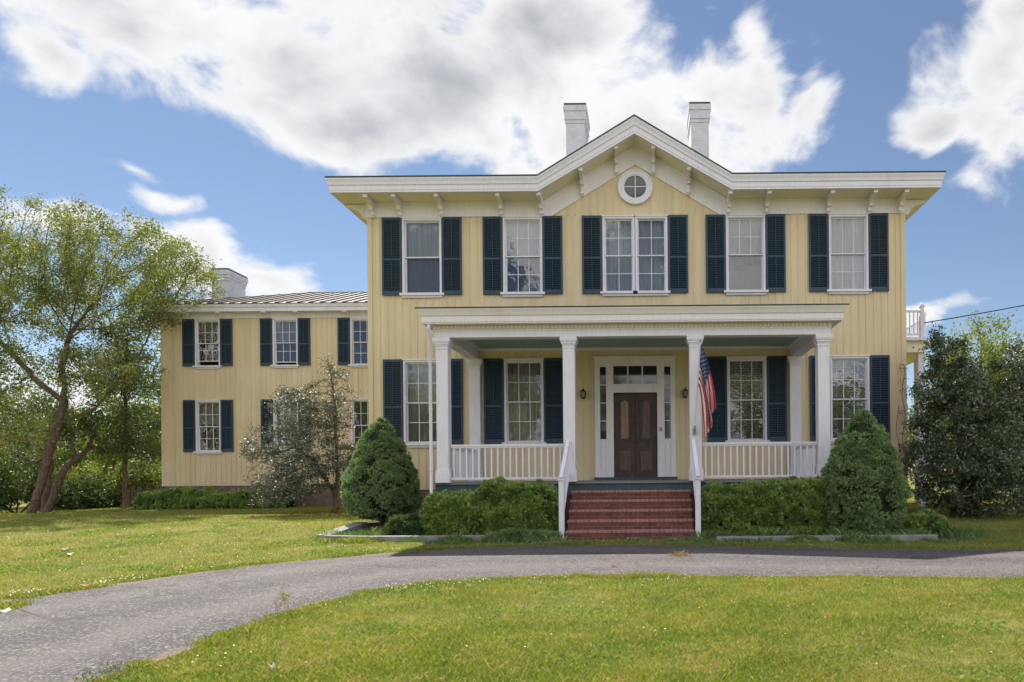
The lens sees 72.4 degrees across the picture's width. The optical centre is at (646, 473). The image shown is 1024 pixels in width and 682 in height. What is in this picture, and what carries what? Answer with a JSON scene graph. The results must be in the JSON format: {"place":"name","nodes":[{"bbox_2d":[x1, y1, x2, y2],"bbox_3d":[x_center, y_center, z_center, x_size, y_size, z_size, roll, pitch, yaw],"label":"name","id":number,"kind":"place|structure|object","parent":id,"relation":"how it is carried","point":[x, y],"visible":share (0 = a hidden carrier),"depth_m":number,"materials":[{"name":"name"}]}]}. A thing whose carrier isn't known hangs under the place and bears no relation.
{"place":"outdoors","nodes":[
{"label":"outdoors","id":0,"kind":"place"},
{"bbox_2d":[0,544,1023,681],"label":"driveway","id":1,"kind":"structure","parent":0,"point":[49,638],"depth_m":9.06,"materials":[{"name":"grey asphalt"}]},
{"bbox_2d":[254,582,291,617],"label":"crack weeds","id":2,"kind":"object","parent":1,"relation":"on","point":[284,598],"visible":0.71,"depth_m":7.53,"materials":[{"name":"green plant"}]},
{"bbox_2d":[667,549,691,556],"bbox_3d":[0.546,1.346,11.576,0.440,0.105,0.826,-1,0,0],"label":"crack weeds","id":3,"kind":"object","parent":1,"relation":"on","point":[678,553],"visible":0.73,"depth_m":11.46,"materials":[{"name":"green plant"}]},
{"bbox_2d":[0,470,1023,681],"bbox_3d":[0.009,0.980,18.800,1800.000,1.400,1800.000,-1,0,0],"label":"ground","id":4,"kind":"structure","parent":0,"point":[149,532],"depth_m":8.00,"materials":[{"name":"green plant"}]},
{"bbox_2d":[0,448,32,513],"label":"wild bush","id":5,"kind":"object","parent":4,"relation":"on","point":[6,485],"visible":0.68,"depth_m":27.91,"materials":[{"name":"green plant"}]},
{"bbox_2d":[0,447,70,512],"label":"wild bush","id":6,"kind":"object","parent":4,"relation":"on","point":[34,472],"visible":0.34,"depth_m":28.30,"materials":[{"name":"green plant"}]},
{"bbox_2d":[0,371,74,486],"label":"broadleaf tree","id":7,"kind":"object","parent":4,"relation":"on","point":[25,445],"visible":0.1,"depth_m":35.03,"materials":[{"name":"green plant"}]},
{"bbox_2d":[8,426,85,482],"bbox_3d":[-35.396,-0.851,40.564,8.903,5.896,8.101,-1,0,0],"label":"broadleaf tree","id":8,"kind":"object","parent":4,"relation":"on","point":[33,451],"depth_m":38.84,"materials":[{"name":"green plant"}]},
{"bbox_2d":[0,410,101,488],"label":"distant tree","id":9,"kind":"object","parent":4,"relation":"on","point":[38,440],"depth_m":60.28,"materials":[{"name":"green plant"}]},
{"bbox_2d":[12,461,111,510],"bbox_3d":[-25.155,0.494,29.780,3.672,2.484,3.417,-1,0,0],"label":"wild bush","id":10,"kind":"object","parent":4,"relation":"on","point":[74,474],"visible":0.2,"depth_m":29.24,"materials":[{"name":"green plant"}]},
{"bbox_2d":[0,385,158,512],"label":"twin stem tree","id":11,"kind":"object","parent":4,"relation":"on","point":[48,501],"visible":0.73,"depth_m":26.39,"materials":[{"name":"green plant"}]},
{"bbox_2d":[54,424,119,478],"bbox_3d":[-29.570,-0.536,37.746,7.129,5.014,5.755,-1,0,23],"label":"broadleaf tree","id":12,"kind":"object","parent":4,"relation":"on","point":[83,442],"visible":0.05,"depth_m":36.30,"materials":[{"name":"green plant"}]},
{"bbox_2d":[57,453,121,506],"bbox_3d":[-26.737,0.339,33.797,5.119,3.015,3.639,-1,0,0],"label":"wild bush","id":13,"kind":"object","parent":4,"relation":"on","point":[99,463],"visible":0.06,"depth_m":33.34,"materials":[{"name":"green plant"}]},
{"bbox_2d":[49,467,135,510],"bbox_3d":[-23.782,0.623,29.338,3.910,2.128,3.021,-1,0,0],"label":"wild bush","id":14,"kind":"object","parent":4,"relation":"on","point":[100,495],"visible":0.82,"depth_m":28.74,"materials":[{"name":"green plant"}]},
{"bbox_2d":[0,184,226,513],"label":"spreading tree","id":15,"kind":"object","parent":4,"relation":"on","point":[72,272],"visible":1,"depth_m":24.53,"materials":[{"name":"green plant"}]},
{"bbox_2d":[75,314,161,507],"bbox_3d":[-20.836,-2.481,27.606,3.733,7.946,3.694,-1,0,0],"label":"slim tree","id":16,"kind":"object","parent":4,"relation":"on","point":[153,425],"visible":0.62,"depth_m":27.39,"materials":[{"name":"green plant"}]},
{"bbox_2d":[85,396,161,481],"bbox_3d":[-24.707,-1.146,33.571,6.138,5.678,5.371,0,0,20],"label":"broadleaf tree","id":17,"kind":"object","parent":4,"relation":"on","point":[154,405],"visible":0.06,"depth_m":32.77,"materials":[{"name":"green plant"}]},
{"bbox_2d":[77,299,172,433],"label":"broadleaf tree","id":18,"kind":"object","parent":4,"relation":"on","point":[157,349],"visible":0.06,"depth_m":40.98,"materials":[{"name":"green plant"}]},
{"bbox_2d":[102,451,163,505],"bbox_3d":[-21.740,0.265,29.701,2.845,2.620,3.148,-1,0,0],"label":"wild bush","id":19,"kind":"object","parent":4,"relation":"on","point":[150,480],"visible":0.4,"depth_m":29.10,"materials":[{"name":"green plant"}]},
{"bbox_2d":[127,486,156,506],"bbox_3d":[-20.677,0.982,28.015,1.390,0.956,0.070,-1,0,0],"label":"paling fence","id":20,"kind":"object","parent":4,"relation":"on","point":[132,492],"visible":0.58,"depth_m":27.98,"materials":[{"name":"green wood"}]},
{"bbox_2d":[131,485,299,509],"bbox_3d":[-16.224,0.933,25.844,6.026,1.182,1.721,-1,0,0],"label":"hedge","id":21,"kind":"object","parent":4,"relation":"on","point":[194,498],"visible":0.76,"depth_m":25.23,"materials":[{"name":"green plant"}]},
{"bbox_2d":[0,516,474,575],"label":"lawn weeds","id":22,"kind":"object","parent":4,"relation":"on","point":[112,546],"visible":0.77,"depth_m":13.19,"materials":[{"name":"green plant"}]},
{"bbox_2d":[237,352,359,513],"bbox_3d":[-10.643,-1.233,21.208,3.918,5.182,2.888,-1,0,0],"label":"magnolia tree","id":23,"kind":"object","parent":4,"relation":"on","point":[283,469],"visible":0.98,"depth_m":21.01,"materials":[{"name":"green plant"}]},
{"bbox_2d":[316,522,367,538],"bbox_3d":[-6.903,1.394,15.541,0.320,0.424,2.101,0,0,-2],"label":"stone edging","id":24,"kind":"object","parent":4,"relation":"on","point":[353,526],"visible":0.4,"depth_m":15.73,"materials":[{"name":"grey stone"}]},
{"bbox_2d":[303,531,389,543],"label":"bed weeds","id":25,"kind":"object","parent":4,"relation":"on","point":[354,539],"visible":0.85,"depth_m":14.08,"materials":[{"name":"green plant"}]},
{"bbox_2d":[303,527,437,541],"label":"bed weeds","id":26,"kind":"object","parent":4,"relation":"on","point":[373,532],"visible":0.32,"depth_m":14.66,"materials":[{"name":"green plant"}]},
{"bbox_2d":[323,535,486,541],"bbox_3d":[-4.372,1.454,14.360,4.839,0.340,0.239,-1,0,0],"label":"stone edging","id":27,"kind":"object","parent":4,"relation":"on","point":[426,537],"visible":0.29,"depth_m":14.28,"materials":[{"name":"grey stone"}]},
{"bbox_2d":[10,538,811,595],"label":"clover flowers","id":28,"kind":"object","parent":4,"relation":"on","point":[398,548],"visible":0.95,"depth_m":10.92,"materials":[{"name":"white plant"}]},
{"bbox_2d":[309,518,565,538],"bbox_3d":[-4.539,1.306,16.640,5.300,0.197,4.280,-1,0,0],"label":"flower bed","id":29,"kind":"object","parent":4,"relation":"on","point":[373,523],"visible":0.06,"depth_m":16.35,"materials":[{"name":"soil"}]},
{"bbox_2d":[340,416,422,523],"bbox_3d":[-6.586,-0.028,16.842,2.007,2.782,1.969,-1,0,0],"label":"conical evergreen","id":30,"kind":"object","parent":29,"relation":"on","point":[379,479],"visible":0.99,"depth_m":16.34,"materials":[{"name":"green plant"}]},
{"bbox_2d":[382,513,424,535],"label":"hedge","id":31,"kind":"object","parent":29,"relation":"on","point":[407,524],"visible":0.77,"depth_m":14.75,"materials":[{"name":"green plant"}]},
{"bbox_2d":[418,476,566,534],"bbox_3d":[-3.449,0.809,15.389,3.376,1.529,1.772,-1,0,0],"label":"hedge","id":32,"kind":"object","parent":29,"relation":"on","point":[487,505],"visible":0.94,"depth_m":14.78,"materials":[{"name":"green plant"}]},
{"bbox_2d":[192,575,702,665],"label":"clover flowers","id":33,"kind":"object","parent":4,"relation":"on","point":[430,586],"visible":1,"depth_m":8.51,"materials":[{"name":"white plant"}]},
{"bbox_2d":[386,527,566,544],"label":"bed weeds","id":34,"kind":"object","parent":4,"relation":"on","point":[455,538],"visible":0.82,"depth_m":13.93,"materials":[{"name":"green plant"}]},
{"bbox_2d":[0,541,1019,611],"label":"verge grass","id":35,"kind":"structure","parent":4,"relation":"on","point":[406,552],"depth_m":11.96,"materials":[{"name":"green plant"}]},
{"bbox_2d":[0,540,1023,612],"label":"verge grass","id":36,"kind":"structure","parent":4,"relation":"on","point":[75,588],"depth_m":12.05,"materials":[{"name":"green plant"}]},
{"bbox_2d":[62,571,1023,681],"bbox_3d":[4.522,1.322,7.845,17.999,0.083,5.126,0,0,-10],"label":"verge grass","id":37,"kind":"structure","parent":4,"relation":"on","point":[218,636],"depth_m":7.25,"materials":[{"name":"green plant"}]},
{"bbox_2d":[143,102,945,527],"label":"house","id":38,"kind":"structure","parent":4,"relation":"on","point":[477,332],"depth_m":18.78,"materials":[{"name":"yellow wood"}]},
{"bbox_2d":[192,318,221,368],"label":"window","id":39,"kind":"structure","parent":38,"relation":"in","point":[205,331],"depth_m":27.05,"materials":[{"name":"white paint"}]},
{"bbox_2d":[193,400,222,453],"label":"window","id":40,"kind":"structure","parent":38,"relation":"in","point":[210,409],"depth_m":27.06,"materials":[{"name":"white paint"}]},
{"bbox_2d":[270,318,299,367],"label":"window","id":41,"kind":"structure","parent":38,"relation":"in","point":[284,329],"depth_m":27.05,"materials":[{"name":"white paint"}]},
{"bbox_2d":[272,399,298,453],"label":"window","id":42,"kind":"structure","parent":38,"relation":"in","point":[275,419],"depth_m":27.09,"materials":[{"name":"white paint"}]},
{"bbox_2d":[348,317,367,367],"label":"window","id":43,"kind":"structure","parent":38,"relation":"in","point":[352,319],"depth_m":26.97,"materials":[{"name":"white paint"}]},
{"bbox_2d":[349,398,368,451],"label":"window","id":44,"kind":"structure","parent":38,"relation":"in","point":[353,437],"depth_m":27.03,"materials":[{"name":"white paint"}]},
{"bbox_2d":[402,359,436,447],"bbox_3d":[-6.147,-1.924,18.863,1.220,2.435,0.326,0,0,0],"label":"window","id":45,"kind":"structure","parent":38,"relation":"in","point":[415,371],"depth_m":18.99,"materials":[{"name":"glass"}]},
{"bbox_2d":[399,217,444,297],"bbox_3d":[-6.182,-5.934,18.863,1.220,2.215,0.326,0,0,0],"label":"window","id":46,"kind":"structure","parent":38,"relation":"in","point":[421,236],"depth_m":18.96,"materials":[{"name":"grey glass"}]},
{"bbox_2d":[500,216,544,296],"bbox_3d":[-3.412,-5.958,18.863,1.220,2.215,0.326,0,0,0],"label":"window","id":47,"kind":"structure","parent":38,"relation":"in","point":[520,240],"depth_m":18.87,"materials":[{"name":"white paint"}]},
{"bbox_2d":[502,358,546,443],"bbox_3d":[-3.377,-1.948,18.863,1.220,2.435,0.326,0,0,0],"label":"window","id":48,"kind":"structure","parent":38,"relation":"in","point":[523,377],"depth_m":18.99,"materials":[{"name":"grey glass"}]},
{"bbox_2d":[580,388,585,398],"bbox_3d":[-1.739,-2.190,18.681,0.160,0.290,0.203,-1,0,0],"label":"wall lantern","id":49,"kind":"object","parent":38,"relation":"attached to","point":[583,393],"depth_m":18.61,"materials":[{"name":"black metal"}]},
{"bbox_2d":[600,215,637,295],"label":"window","id":50,"kind":"structure","parent":38,"relation":"in","point":[618,235],"depth_m":18.99,"materials":[{"name":"white glass"}]},
{"bbox_2d":[614,393,635,476],"bbox_3d":[-0.606,-1.075,18.855,0.584,2.360,0.110,0,0,0],"label":"door","id":51,"kind":"structure","parent":38,"relation":"in","point":[624,403],"depth_m":18.85,"materials":[{"name":"brown wood"}]},
{"bbox_2d":[618,169,652,204],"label":"round window","id":52,"kind":"structure","parent":38,"relation":"in","point":[635,186],"depth_m":18.73,"materials":[{"name":"white paint"}]},
{"bbox_2d":[635,392,656,476],"bbox_3d":[-0.012,-1.080,18.855,0.584,2.360,0.110,0,0,0],"label":"door","id":53,"kind":"structure","parent":38,"relation":"in","point":[646,402],"depth_m":18.85,"materials":[{"name":"brown wood"}]},
{"bbox_2d":[634,215,669,295],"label":"window","id":54,"kind":"structure","parent":38,"relation":"in","point":[651,257],"depth_m":18.99,"materials":[{"name":"glass"}]},
{"bbox_2d":[682,387,687,397],"bbox_3d":[1.051,-2.214,18.681,0.160,0.290,0.203,-1,0,0],"label":"wall lantern","id":55,"kind":"object","parent":38,"relation":"attached to","point":[685,392],"depth_m":18.61,"materials":[{"name":"black metal"}]},
{"bbox_2d":[693,339,700,434],"bbox_3d":[1.127,-1.931,15.381,0.084,2.082,0.688,-1,0,-8],"label":"flagpole","id":56,"kind":"object","parent":38,"relation":"attached to","point":[694,430],"visible":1,"depth_m":15.39,"materials":[{"name":"metal"}]},
{"bbox_2d":[698,345,715,438],"bbox_3d":[1.337,-1.796,15.325,0.356,2.098,0.483,-1,0,-10],"label":"flag","id":57,"kind":"object","parent":56,"relation":"hanging from","point":[707,391],"visible":1,"depth_m":15.28,"materials":[{"name":"multicoloured fabric"}]},
{"bbox_2d":[724,214,768,294],"bbox_3d":[2.718,-6.011,18.863,1.220,2.215,0.326,0,0,0],"label":"window","id":58,"kind":"structure","parent":38,"relation":"in","point":[743,238],"depth_m":18.87,"materials":[{"name":"white paint"}]},
{"bbox_2d":[725,356,769,441],"bbox_3d":[2.753,-2.002,18.860,1.220,2.435,0.321,0,0,0],"label":"window","id":59,"kind":"structure","parent":38,"relation":"in","point":[740,359],"depth_m":18.98,"materials":[{"name":"white paint"}]},
{"bbox_2d":[827,213,871,293],"bbox_3d":[5.548,-6.036,18.863,1.220,2.215,0.326,0,0,0],"label":"window","id":60,"kind":"structure","parent":38,"relation":"in","point":[848,237],"depth_m":18.99,"materials":[{"name":"white glass"}]},
{"bbox_2d":[830,355,869,443],"bbox_3d":[5.583,-2.026,18.860,1.220,2.435,0.321,0,0,0],"label":"window","id":61,"kind":"structure","parent":38,"relation":"in","point":[833,358],"depth_m":18.98,"materials":[{"name":"white paint"}]},
{"bbox_2d":[896,363,908,507],"bbox_3d":[7.029,-0.991,18.692,0.367,4.061,0.137,-1,0,0],"label":"climbing vine","id":62,"kind":"object","parent":38,"relation":"attached to","point":[904,368],"visible":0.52,"depth_m":18.72,"materials":[{"name":"green plant"}]},
{"bbox_2d":[924,305,1023,322],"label":"overhead cable","id":63,"kind":"object","parent":38,"relation":"attached to","point":[974,314],"visible":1,"depth_m":23.36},
{"bbox_2d":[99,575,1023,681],"bbox_3d":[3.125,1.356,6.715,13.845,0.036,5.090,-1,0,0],"label":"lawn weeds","id":64,"kind":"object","parent":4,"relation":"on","point":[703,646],"visible":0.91,"depth_m":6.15,"materials":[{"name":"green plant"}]},
{"bbox_2d":[561,536,698,541],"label":"bed weeds","id":65,"kind":"object","parent":4,"relation":"on","point":[668,539],"visible":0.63,"depth_m":14.04,"materials":[{"name":"green plant"}]},
{"bbox_2d":[566,490,694,539],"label":"brick steps","id":66,"kind":"structure","parent":4,"relation":"on","point":[630,514],"depth_m":14.90,"materials":[{"name":"red brick"}]},
{"bbox_2d":[557,439,569,539],"bbox_3d":[-1.797,0.345,15.003,0.150,2.241,1.431,-1,0,0],"label":"handrail","id":67,"kind":"object","parent":66,"relation":"attached to","point":[564,475],"visible":0.88,"depth_m":14.41,"materials":[{"name":"white paint"}]},
{"bbox_2d":[691,438,700,534],"bbox_3d":[1.073,0.320,15.003,0.150,2.241,1.431,-1,0,0],"label":"handrail","id":68,"kind":"object","parent":4,"relation":"on","point":[696,482],"visible":0.91,"depth_m":14.33,"materials":[{"name":"white paint"}]},
{"bbox_2d":[716,534,937,541],"bbox_3d":[3.627,1.413,13.800,4.428,0.310,0.200,-1,0,0],"label":"stone edging","id":69,"kind":"object","parent":4,"relation":"on","point":[910,537],"visible":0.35,"depth_m":13.70,"materials":[{"name":"grey stone"}]},
{"bbox_2d":[678,533,981,544],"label":"bed weeds","id":70,"kind":"object","parent":4,"relation":"on","point":[758,540],"visible":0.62,"depth_m":13.43,"materials":[{"name":"green plant"}]},
{"bbox_2d":[736,526,969,538],"bbox_3d":[3.911,1.244,16.340,5.400,0.220,4.880,-1,0,0],"label":"flower bed","id":71,"kind":"object","parent":4,"relation":"on","point":[939,536],"visible":0.02,"depth_m":14.28,"materials":[{"name":"soil"}]},
{"bbox_2d":[691,526,847,538],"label":"bed weeds","id":72,"kind":"object","parent":71,"relation":"on","point":[771,531],"visible":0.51,"depth_m":14.17,"materials":[{"name":"green plant"}]},
{"bbox_2d":[701,475,840,535],"bbox_3d":[2.775,0.769,15.216,3.400,1.474,1.840,-1,0,0],"label":"hedge","id":73,"kind":"object","parent":71,"relation":"on","point":[800,504],"visible":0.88,"depth_m":14.52,"materials":[{"name":"green plant"}]},
{"bbox_2d":[819,407,912,534],"bbox_3d":[4.694,0.000,14.652,1.962,2.852,1.935,-1,0,0],"label":"conical evergreen","id":74,"kind":"object","parent":71,"relation":"on","point":[867,489],"visible":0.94,"depth_m":14.10,"materials":[{"name":"green plant"}]},
{"bbox_2d":[824,523,1021,543],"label":"bed weeds","id":75,"kind":"object","parent":71,"relation":"on","point":[958,532],"visible":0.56,"depth_m":14.07,"materials":[{"name":"green plant"}]},
{"bbox_2d":[902,508,950,533],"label":"hedge","id":76,"kind":"object","parent":71,"relation":"on","point":[923,519],"visible":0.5,"depth_m":14.86,"materials":[{"name":"green plant"}]},
{"bbox_2d":[907,401,988,489],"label":"broadleaf tree","id":77,"kind":"object","parent":4,"relation":"on","point":[912,413],"visible":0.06,"depth_m":42.65,"materials":[{"name":"green plant"}]},
{"bbox_2d":[907,396,996,479],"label":"distant tree","id":78,"kind":"object","parent":4,"relation":"on","point":[911,411],"visible":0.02,"depth_m":62.69,"materials":[{"name":"green plant"}]},
{"bbox_2d":[897,322,1023,519],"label":"holly tree","id":79,"kind":"object","parent":4,"relation":"on","point":[961,499],"visible":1,"depth_m":17.11,"materials":[{"name":"green plant"}]},
{"bbox_2d":[924,309,1023,471],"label":"broadleaf tree","id":80,"kind":"object","parent":4,"relation":"on","point":[986,347],"visible":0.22,"depth_m":30.31,"materials":[{"name":"green plant"}]},
{"bbox_2d":[970,345,1019,433],"bbox_3d":[19.991,-2.916,34.807,6.808,8.087,5.652,-1,0,0],"label":"broadleaf tree","id":81,"kind":"object","parent":4,"relation":"on","point":[1001,373],"visible":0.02,"depth_m":34.77,"materials":[{"name":"green plant"}]},
{"bbox_2d":[977,337,1023,499],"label":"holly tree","id":82,"kind":"object","parent":4,"relation":"on","point":[1016,380],"visible":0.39,"depth_m":19.04,"materials":[{"name":"green plant"}]},
{"bbox_2d":[0,0,1023,470],"label":"sky","id":83,"kind":"structure","parent":0,"point":[223,123],"materials":[{"name":"blue"}]}
]}

